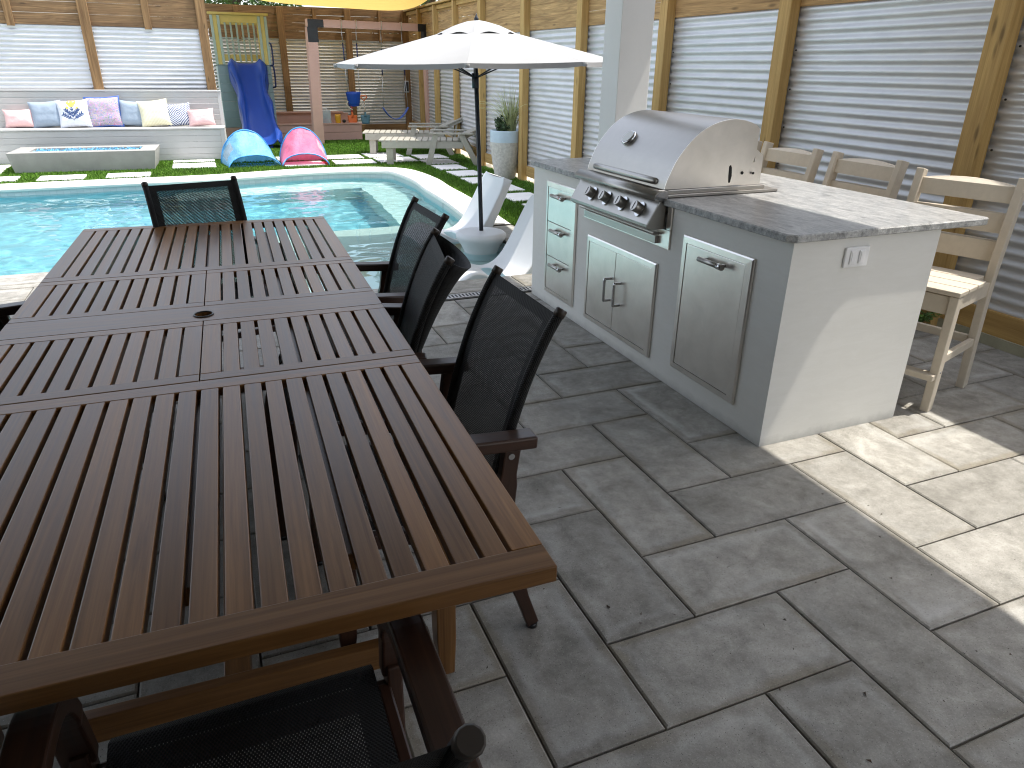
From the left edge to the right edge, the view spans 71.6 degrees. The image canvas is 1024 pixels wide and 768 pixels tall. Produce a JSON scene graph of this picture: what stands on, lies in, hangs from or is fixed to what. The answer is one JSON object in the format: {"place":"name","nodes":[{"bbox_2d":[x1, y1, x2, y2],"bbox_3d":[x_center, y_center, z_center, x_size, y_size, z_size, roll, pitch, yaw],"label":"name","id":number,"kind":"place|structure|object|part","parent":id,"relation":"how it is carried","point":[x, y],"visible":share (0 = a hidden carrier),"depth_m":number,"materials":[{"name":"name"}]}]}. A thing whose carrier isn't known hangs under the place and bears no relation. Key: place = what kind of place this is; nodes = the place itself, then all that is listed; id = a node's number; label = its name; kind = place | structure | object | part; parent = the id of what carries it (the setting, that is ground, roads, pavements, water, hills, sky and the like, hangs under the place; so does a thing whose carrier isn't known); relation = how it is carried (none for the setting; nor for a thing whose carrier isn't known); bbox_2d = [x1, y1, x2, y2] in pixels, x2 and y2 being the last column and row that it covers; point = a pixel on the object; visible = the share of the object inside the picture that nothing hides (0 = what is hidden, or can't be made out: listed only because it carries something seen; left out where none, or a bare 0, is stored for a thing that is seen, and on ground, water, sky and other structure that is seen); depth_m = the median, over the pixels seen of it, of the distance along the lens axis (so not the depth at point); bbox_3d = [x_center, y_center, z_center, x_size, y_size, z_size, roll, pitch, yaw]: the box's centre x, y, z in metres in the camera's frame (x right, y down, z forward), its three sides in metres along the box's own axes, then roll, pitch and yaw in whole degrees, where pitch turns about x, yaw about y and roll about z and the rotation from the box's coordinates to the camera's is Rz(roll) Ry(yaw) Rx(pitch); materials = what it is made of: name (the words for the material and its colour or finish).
{"place":"outdoors","nodes":[
{"label":"outdoors","id":0,"kind":"place"},
{"bbox_2d":[0,177,504,292],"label":"pool water","id":1,"kind":"structure","parent":0,"point":[363,216],"depth_m":8.15,"materials":[{"name":"blue liquid"}]},
{"bbox_2d":[0,130,533,225],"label":"turf ground","id":2,"kind":"structure","parent":0,"point":[343,165],"depth_m":10.50,"materials":[{"name":"green plant"}]},
{"bbox_2d":[0,165,10,169],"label":"stepping stone","id":3,"kind":"object","parent":2,"relation":"on","point":[2,167],"visible":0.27,"depth_m":10.59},
{"bbox_2d":[0,176,20,182],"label":"stepping stone","id":4,"kind":"object","parent":2,"relation":"on","point":[10,178],"visible":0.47,"depth_m":9.55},
{"bbox_2d":[37,174,86,181],"bbox_3d":[-6.163,-2.809,9.737,0.560,0.052,0.440,-9,26,-22],"label":"stepping stone","id":5,"kind":"object","parent":2,"relation":"on","point":[62,177],"visible":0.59,"depth_m":9.69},
{"bbox_2d":[6,144,159,172],"bbox_3d":[-6.338,-3.392,10.652,1.900,0.282,0.880,-8,26,-19],"label":"fire table","id":6,"kind":"object","parent":2,"relation":"on","point":[68,158],"visible":1,"depth_m":10.34,"materials":[{"name":"concrete"}]},
{"bbox_2d":[0,0,222,154],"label":"wood and metal fence","id":7,"kind":"object","parent":2,"relation":"on","point":[55,45],"visible":0.53,"depth_m":11.31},
{"bbox_2d":[0,90,226,163],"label":"garden bench","id":8,"kind":"object","parent":2,"relation":"on","point":[176,142],"visible":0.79,"depth_m":11.34,"materials":[{"name":"paint"}]},
{"bbox_2d":[2,109,33,127],"bbox_3d":[-7.651,-4.125,11.035,0.440,0.280,0.183,-6,9,-12],"label":"throw pillow","id":9,"kind":"object","parent":8,"relation":"on","point":[18,118],"visible":1,"depth_m":10.97,"materials":[{"name":"pink fabric"}]},
{"bbox_2d":[27,100,60,127],"bbox_3d":[-7.283,-4.221,11.117,0.460,0.400,0.177,-11,13,-16],"label":"throw pillow","id":10,"kind":"object","parent":8,"relation":"on","point":[45,114],"visible":0.94,"depth_m":11.05,"materials":[{"name":"fabric"}]},
{"bbox_2d":[55,99,92,127],"bbox_3d":[-6.897,-4.256,11.182,0.460,0.420,0.186,-10,11,-16],"label":"throw pillow","id":11,"kind":"object","parent":8,"relation":"on","point":[73,113],"visible":1,"depth_m":11.12,"materials":[{"name":"white fabric"}]},
{"bbox_2d":[83,95,124,126],"bbox_3d":[-6.517,-4.345,11.345,0.514,0.475,0.178,-9,12,-16],"label":"throw pillow","id":12,"kind":"object","parent":8,"relation":"on","point":[104,111],"visible":1,"depth_m":11.29,"materials":[{"name":"fabric"}]},
{"bbox_2d":[119,100,141,125],"bbox_3d":[-6.126,-4.378,11.499,0.420,0.400,0.179,-3,11,-19],"label":"throw pillow","id":13,"kind":"object","parent":8,"relation":"on","point":[130,113],"visible":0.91,"depth_m":11.42,"materials":[{"name":"fabric"}]},
{"bbox_2d":[136,98,172,126],"bbox_3d":[-5.806,-4.395,11.530,0.460,0.420,0.176,-13,12,-15],"label":"throw pillow","id":14,"kind":"object","parent":8,"relation":"on","point":[154,113],"visible":0.99,"depth_m":11.47,"materials":[{"name":"beige fabric"}]},
{"bbox_2d":[167,102,189,125],"bbox_3d":[-5.483,-4.429,11.684,0.400,0.360,0.176,-12,12,-15],"label":"throw pillow","id":15,"kind":"object","parent":8,"relation":"on","point":[178,114],"visible":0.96,"depth_m":11.62,"materials":[{"name":"white fabric"}]},
{"bbox_2d":[187,108,215,126],"bbox_3d":[-5.138,-4.405,11.742,0.420,0.280,0.180,-11,8,-16],"label":"throw pillow","id":16,"kind":"object","parent":8,"relation":"on","point":[201,117],"visible":1,"depth_m":11.68,"materials":[{"name":"pink fabric"}]},
{"bbox_2d":[105,172,150,178],"bbox_3d":[-5.413,-2.937,10.043,0.560,0.052,0.420,-9,26,-22],"label":"stepping stone","id":17,"kind":"object","parent":2,"relation":"on","point":[124,175],"visible":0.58,"depth_m":10.01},
{"bbox_2d":[173,159,214,162],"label":"stepping stone","id":18,"kind":"object","parent":2,"relation":"on","point":[184,161],"visible":0.49,"depth_m":11.51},
{"bbox_2d":[173,162,215,168],"bbox_3d":[-4.935,-3.379,11.045,0.620,0.052,0.520,-9,26,-21],"label":"stepping stone","id":19,"kind":"object","parent":2,"relation":"on","point":[194,165],"visible":0.63,"depth_m":10.99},
{"bbox_2d":[207,11,276,136],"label":"play tower","id":20,"kind":"structure","parent":2,"relation":"on","point":[229,99],"depth_m":14.07,"materials":[{"name":"yellow paint"}]},
{"bbox_2d":[221,129,280,167],"bbox_3d":[-4.139,-3.720,11.195,0.828,0.517,0.711,-12,27,-26],"label":"pop up tent","id":21,"kind":"object","parent":2,"relation":"on","point":[242,145],"visible":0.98,"depth_m":11.25,"materials":[{"name":"blue fabric"}]},
{"bbox_2d":[228,58,282,147],"bbox_3d":[-4.926,-5.405,13.639,0.768,1.546,1.590,-9,26,-21],"label":"slide","id":22,"kind":"object","parent":2,"relation":"on","point":[249,82],"visible":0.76,"depth_m":13.70,"materials":[{"name":"plastic"}]},
{"bbox_2d":[279,127,329,166],"bbox_3d":[-3.349,-3.813,11.392,0.768,0.549,0.712,-7,25,-17],"label":"pop up tent","id":23,"kind":"object","parent":2,"relation":"on","point":[302,143],"visible":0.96,"depth_m":11.44,"materials":[{"name":"pink fabric"}]},
{"bbox_2d":[284,161,324,166],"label":"stepping stone","id":24,"kind":"object","parent":2,"relation":"on","point":[302,163],"visible":0.5,"depth_m":11.36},
{"bbox_2d":[205,3,412,133],"bbox_3d":[-4.469,-7.074,16.067,4.545,2.618,0.078,-10,26,-23],"label":"wood and metal fence","id":25,"kind":"object","parent":2,"relation":"on","point":[287,40],"visible":0.43,"depth_m":16.13,"materials":[{"name":"brown wood"}]},
{"bbox_2d":[276,111,362,140],"bbox_3d":[-4.232,-5.607,15.402,1.905,0.490,1.480,-9,26,-21],"label":"sandbox","id":26,"kind":"object","parent":2,"relation":"on","point":[287,122],"visible":0.44,"depth_m":15.06,"materials":[{"name":"pink paint"}]},
{"bbox_2d":[322,108,329,121],"bbox_3d":[-3.954,-5.590,14.787,0.340,0.295,0.140,-9,26,-21],"label":"toy bin","id":27,"kind":"object","parent":26,"relation":"on","point":[325,119],"visible":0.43,"depth_m":14.81,"materials":[{"name":"grey plastic"}]},
{"bbox_2d":[335,114,340,122],"bbox_3d":[-3.655,-5.574,14.918,0.124,0.166,0.124,-9,26,-21],"label":"toy cup","id":28,"kind":"object","parent":26,"relation":"on","point":[337,118],"visible":1,"depth_m":14.88,"materials":[{"name":"yellow plastic"}]},
{"bbox_2d":[348,106,356,122],"bbox_3d":[-3.389,-5.802,15.035,0.203,0.572,0.067,-9,19,-21],"label":"toy shovel","id":29,"kind":"object","parent":26,"relation":"on","point":[352,117],"visible":0.7,"depth_m":15.07,"materials":[{"name":"orange plastic"}]},
{"bbox_2d":[360,95,369,123],"bbox_3d":[-3.140,-5.853,15.154,0.203,0.572,0.066,-9,20,-21],"label":"toy shovel","id":30,"kind":"object","parent":26,"relation":"in","point":[365,118],"visible":1,"depth_m":15.19,"materials":[{"name":"plastic"}]},
{"bbox_2d":[327,154,363,159],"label":"stepping stone","id":31,"kind":"object","parent":2,"relation":"on","point":[351,156],"visible":0.49,"depth_m":12.26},
{"bbox_2d":[332,159,376,164],"bbox_3d":[-2.598,-3.641,11.701,0.660,0.052,0.480,-8,26,-20],"label":"stepping stone","id":32,"kind":"object","parent":2,"relation":"on","point":[360,161],"visible":0.6,"depth_m":11.66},
{"bbox_2d":[305,19,429,143],"bbox_3d":[-2.810,-6.137,14.493,2.770,2.243,0.128,-15,29,-31],"label":"swing set","id":33,"kind":"object","parent":2,"relation":"on","point":[312,26],"visible":0.63,"depth_m":13.89,"materials":[{"name":"pink paint"}]},
{"bbox_2d":[340,19,362,109],"bbox_3d":[-3.196,-6.325,14.117,0.344,1.642,0.258,-9,26,-21],"label":"toddler swing","id":34,"kind":"object","parent":33,"relation":"hanging from","point":[353,99],"visible":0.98,"depth_m":14.26,"materials":[{"name":"plastic"}]},
{"bbox_2d":[379,21,408,119],"bbox_3d":[-2.438,-6.435,14.634,0.562,1.846,0.202,-12,27,-26],"label":"belt swing","id":35,"kind":"object","parent":33,"relation":"hanging from","point":[404,113],"visible":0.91,"depth_m":14.81,"materials":[{"name":"plastic"}]},
{"bbox_2d":[361,152,402,157],"bbox_3d":[-2.300,-4.051,12.624,0.620,0.052,0.620,-9,26,-22],"label":"stepping stone","id":36,"kind":"object","parent":2,"relation":"on","point":[377,155],"visible":0.39,"depth_m":12.52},
{"bbox_2d":[373,157,418,162],"bbox_3d":[-1.970,-3.784,12.039,0.640,0.052,0.600,-9,26,-22],"label":"stepping stone","id":37,"kind":"object","parent":2,"relation":"on","point":[398,159],"visible":0.6,"depth_m":11.99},
{"bbox_2d":[362,117,462,154],"bbox_3d":[-1.582,-4.590,12.840,2.168,0.837,0.760,-2,24,-6],"label":"chaise lounge","id":38,"kind":"object","parent":2,"relation":"on","point":[373,137],"visible":0.59,"depth_m":12.59,"materials":[{"name":"beige wood"}]},
{"bbox_2d":[378,127,476,165],"bbox_3d":[-1.063,-4.037,11.622,2.168,0.837,0.760,-1,24,-4],"label":"chaise lounge","id":39,"kind":"object","parent":2,"relation":"on","point":[392,144],"visible":0.74,"depth_m":11.38,"materials":[{"name":"beige wood"}]},
{"bbox_2d":[412,154,447,158],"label":"stepping stone","id":40,"kind":"object","parent":2,"relation":"on","point":[424,156],"visible":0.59,"depth_m":12.45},
{"bbox_2d":[420,159,457,164],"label":"stepping stone","id":41,"kind":"object","parent":2,"relation":"on","point":[442,161],"visible":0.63,"depth_m":11.82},
{"bbox_2d":[403,0,476,156],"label":"wood and metal fence","id":42,"kind":"object","parent":2,"relation":"on","point":[451,94],"visible":0.48,"depth_m":13.46,"materials":[{"name":"brown wood"}]},
{"bbox_2d":[262,0,426,10],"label":"shade sail","id":43,"kind":"object","parent":42,"relation":"attached to","point":[390,5],"visible":1,"depth_m":13.92,"materials":[{"name":"fabric"}]},
{"bbox_2d":[403,81,408,92],"bbox_3d":[-2.492,-7.003,16.724,0.120,0.260,0.115,-9,26,-21],"label":"electrical box","id":44,"kind":"object","parent":42,"relation":"attached to","point":[405,86],"visible":0.94,"depth_m":16.68,"materials":[{"name":"metal"}]},
{"bbox_2d":[431,164,467,169],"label":"stepping stone","id":45,"kind":"object","parent":2,"relation":"on","point":[450,166],"visible":0.64,"depth_m":11.16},
{"bbox_2d":[446,170,482,176],"bbox_3d":[-0.692,-3.136,10.632,0.450,0.052,0.530,-9,26,-21],"label":"stepping stone","id":46,"kind":"object","parent":2,"relation":"on","point":[462,173],"visible":0.5,"depth_m":10.56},
{"bbox_2d":[461,177,477,183],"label":"stepping stone","id":47,"kind":"object","parent":2,"relation":"on","point":[473,180],"visible":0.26,"depth_m":10.00,"materials":[{"name":"grey stone"}]},
{"bbox_2d":[490,129,517,178],"bbox_3d":[-0.095,-3.271,10.117,0.437,0.655,0.437,-9,26,-21],"label":"planter","id":48,"kind":"object","parent":2,"relation":"on","point":[504,148],"visible":0.77,"depth_m":9.95,"materials":[{"name":"stone"}]},
{"bbox_2d":[474,85,529,130],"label":"ornamental grass","id":49,"kind":"object","parent":48,"relation":"in","point":[511,123],"depth_m":9.85,"materials":[{"name":"green plant"}]},
{"bbox_2d":[494,113,509,130],"bbox_3d":[-0.129,-3.606,9.873,0.243,0.317,0.219,-9,26,-21],"label":"shrub","id":50,"kind":"object","parent":48,"relation":"in","point":[500,125],"visible":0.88,"depth_m":9.86,"materials":[{"name":"green plant"}]},
{"bbox_2d":[509,184,524,191],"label":"stepping stone","id":51,"kind":"object","parent":2,"relation":"on","point":[513,188],"visible":0.23,"depth_m":9.31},
{"bbox_2d":[505,192,533,201],"bbox_3d":[0.125,-2.295,8.782,0.450,0.052,0.530,-9,26,-21],"label":"stepping stone","id":52,"kind":"object","parent":2,"relation":"on","point":[522,196],"visible":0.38,"depth_m":8.75,"materials":[{"name":"grey stone"}]},
{"bbox_2d":[477,0,1023,345],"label":"wood and metal fence","id":53,"kind":"object","parent":2,"relation":"on","point":[935,87],"visible":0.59,"depth_m":5.01,"materials":[{"name":"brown wood"}]},
{"bbox_2d":[12,0,660,32],"label":"sky","id":54,"kind":"structure","parent":0,"point":[39,0],"materials":[{"name":"white"}]},
{"bbox_2d":[362,129,533,243],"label":"ground","id":55,"kind":"structure","parent":0,"point":[465,153],"depth_m":11.78,"materials":[{"name":"beige concrete"}]},
{"bbox_2d":[164,0,303,30],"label":"leafy tree","id":56,"kind":"object","parent":55,"relation":"on","point":[254,2],"visible":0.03,"depth_m":16.80,"materials":[{"name":"green plant"}]},
{"bbox_2d":[0,167,509,224],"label":"pool coping","id":57,"kind":"object","parent":55,"relation":"on","point":[456,201],"visible":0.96,"depth_m":9.68,"materials":[{"name":"stone"}]},
{"bbox_2d":[383,0,465,34],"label":"leafy tree","id":58,"kind":"object","parent":55,"relation":"on","point":[428,1],"visible":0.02,"depth_m":18.22,"materials":[{"name":"green plant"}]},
{"bbox_2d":[936,318,1023,357],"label":"fence curb","id":59,"kind":"structure","parent":55,"relation":"on","point":[1002,344],"depth_m":4.17,"materials":[{"name":"grey concrete"}]},
{"bbox_2d":[137,292,1023,767],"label":"paver bed","id":60,"kind":"object","parent":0,"point":[623,670],"depth_m":1.85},
{"bbox_2d":[0,225,1023,767],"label":"patio pavers","id":61,"kind":"object","parent":60,"relation":"on","point":[732,541],"visible":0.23,"depth_m":2.23,"materials":[{"name":"stone"}]},
{"bbox_2d":[0,301,165,500],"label":"sling chair","id":62,"kind":"object","parent":61,"relation":"on","point":[7,310],"visible":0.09,"depth_m":2.64,"materials":[{"name":"black fabric"}]},
{"bbox_2d":[141,175,291,346],"bbox_3d":[-1.450,-0.500,3.542,0.582,0.944,0.644,-16,29,-32],"label":"sling chair","id":63,"kind":"object","parent":61,"relation":"on","point":[153,194],"visible":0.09,"depth_m":3.59,"materials":[{"name":"black fabric"}]},
{"bbox_2d":[0,614,485,767],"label":"sling chair","id":64,"kind":"object","parent":61,"relation":"on","point":[62,732],"visible":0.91,"depth_m":1.20,"materials":[{"name":"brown wood"}]},
{"bbox_2d":[0,216,556,750],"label":"dining table","id":65,"kind":"object","parent":61,"relation":"on","point":[80,370],"visible":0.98,"depth_m":1.47,"materials":[{"name":"brown wood"}]},
{"bbox_2d":[264,228,470,540],"bbox_3d":[-0.503,-0.032,2.526,0.721,0.944,0.582,-4,25,-11],"label":"sling chair","id":66,"kind":"object","parent":61,"relation":"on","point":[442,266],"visible":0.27,"depth_m":2.37,"materials":[{"name":"black fabric"}]},
{"bbox_2d":[291,196,448,400],"bbox_3d":[-0.636,-0.284,3.083,0.644,0.944,0.582,-9,26,-22],"label":"sling chair","id":67,"kind":"object","parent":61,"relation":"on","point":[388,270],"visible":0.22,"depth_m":3.12,"materials":[{"name":"black fabric"}]},
{"bbox_2d":[298,265,566,646],"bbox_3d":[-0.250,0.205,2.006,0.644,0.944,0.582,-9,26,-21],"label":"sling chair","id":68,"kind":"object","parent":61,"relation":"on","point":[506,443],"visible":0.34,"depth_m":1.94,"materials":[{"name":"black fabric"}]},
{"bbox_2d":[445,286,531,300],"bbox_3d":[-0.385,-0.612,4.990,2.390,0.016,0.092,-9,26,-21],"label":"strip drain","id":69,"kind":"object","parent":61,"relation":"in","point":[460,296],"visible":0.18,"depth_m":5.01,"materials":[{"name":"metal"}]},
{"bbox_2d":[598,0,655,142],"bbox_3d":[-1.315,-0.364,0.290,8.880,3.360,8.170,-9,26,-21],"label":"column","id":70,"kind":"structure","parent":61,"relation":"on","point":[628,35],"depth_m":4.46,"materials":[{"name":"paint"}]},
{"bbox_2d":[486,460,1014,762],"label":"litter","id":71,"kind":"object","parent":61,"relation":"on","point":[869,760],"visible":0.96,"depth_m":2.03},
{"bbox_2d":[531,157,988,446],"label":"kitchen island","id":72,"kind":"structure","parent":61,"relation":"on","point":[789,309],"depth_m":3.12,"materials":[{"name":"paint"}]},
{"bbox_3d":[0.492,-0.573,4.104,0.057,0.440,0.305,-9,26,-21],"label":"door","id":73,"kind":"part","parent":72,"relation":"part of","materials":[{"name":"metal"}]},
{"bbox_3d":[0.618,-0.446,3.825,0.057,0.440,0.349,-9,26,-21],"label":"door","id":74,"kind":"part","parent":72,"relation":"part of","materials":[{"name":"metal"}]},
{"bbox_2d":[571,110,776,249],"bbox_3d":[0.837,-1.123,3.782,0.781,0.588,0.875,-9,26,-21],"label":"gas grill","id":75,"kind":"object","parent":72,"relation":"in","point":[635,176],"visible":0.98,"depth_m":3.51,"materials":[{"name":"metal"}]},
{"bbox_3d":[0.870,-0.299,3.231,0.054,0.591,0.410,-9,26,-21],"label":"pull out door","id":76,"kind":"part","parent":72,"relation":"part of","materials":[{"name":"metal"}]},
{"bbox_2d":[757,141,762,151],"bbox_3d":[1.352,-1.243,5.170,0.576,1.043,0.494,-9,26,-21],"label":"bar stool","id":77,"kind":"object","parent":61,"relation":"on","point":[759,145],"visible":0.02,"depth_m":4.86,"materials":[{"name":"beige wood"}]},
{"bbox_2d":[761,141,823,182],"bbox_3d":[1.566,-1.029,4.699,0.576,1.043,0.494,-9,26,-21],"label":"bar stool","id":78,"kind":"object","parent":61,"relation":"on","point":[810,161],"visible":0.23,"depth_m":4.57,"materials":[{"name":"beige wood"}]},
{"bbox_2d":[822,151,908,198],"bbox_3d":[1.803,-0.792,4.178,0.576,1.043,0.494,-9,26,-22],"label":"bar stool","id":79,"kind":"object","parent":61,"relation":"on","point":[893,175],"visible":0.25,"depth_m":4.07,"materials":[{"name":"beige wood"}]},
{"bbox_2d":[918,311,941,324],"bbox_3d":[2.581,-0.424,4.476,0.233,0.143,0.213,13,27,26],"label":"weed tuft","id":80,"kind":"object","parent":61,"relation":"on","point":[927,317],"visible":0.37,"depth_m":4.43,"materials":[{"name":"green plant"}]},
{"bbox_2d":[904,167,1023,411],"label":"bar stool","id":81,"kind":"object","parent":61,"relation":"on","point":[950,294],"visible":0.6,"depth_m":3.39,"materials":[{"name":"beige wood"}]},
{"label":"pool ledge","id":82,"kind":"structure","parent":0,"visible":0},
{"bbox_2d":[405,171,511,244],"bbox_3d":[-0.614,-1.702,7.193,1.080,0.779,0.580,-10,26,-22],"label":"pool lounger","id":83,"kind":"object","parent":82,"relation":"on","point":[495,188],"visible":0.45,"depth_m":7.21,"materials":[{"name":"white plastic"}]},
{"bbox_2d":[456,227,505,254],"bbox_3d":[-0.291,-1.254,6.690,0.472,0.372,0.472,-9,26,-21],"label":"pool side table","id":84,"kind":"object","parent":82,"relation":"on","point":[476,241],"visible":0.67,"depth_m":6.51,"materials":[{"name":"white plastic"}]},
{"bbox_2d":[333,13,602,230],"bbox_3d":[-0.308,-2.235,6.272,2.275,1.846,2.275,-9,26,-21],"label":"patio umbrella","id":85,"kind":"object","parent":84,"relation":"in","point":[476,44],"visible":0.97,"depth_m":5.43,"materials":[{"name":"white fabric"}]},
{"bbox_2d":[458,195,533,280],"bbox_3d":[-0.162,-1.104,5.874,1.080,0.779,0.580,-10,26,-23],"label":"pool lounger","id":86,"kind":"object","parent":82,"relation":"on","point":[514,257],"visible":0.41,"depth_m":6.03,"materials":[{"name":"white plastic"}]},
{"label":"pool basin","id":87,"kind":"structure","parent":0,"visible":0},
{"bbox_2d":[0,174,504,249],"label":"waterline tile","id":88,"kind":"object","parent":87,"relation":"attached to","point":[93,190],"visible":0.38,"depth_m":9.56,"materials":[{"name":"blue tile"}]}
]}

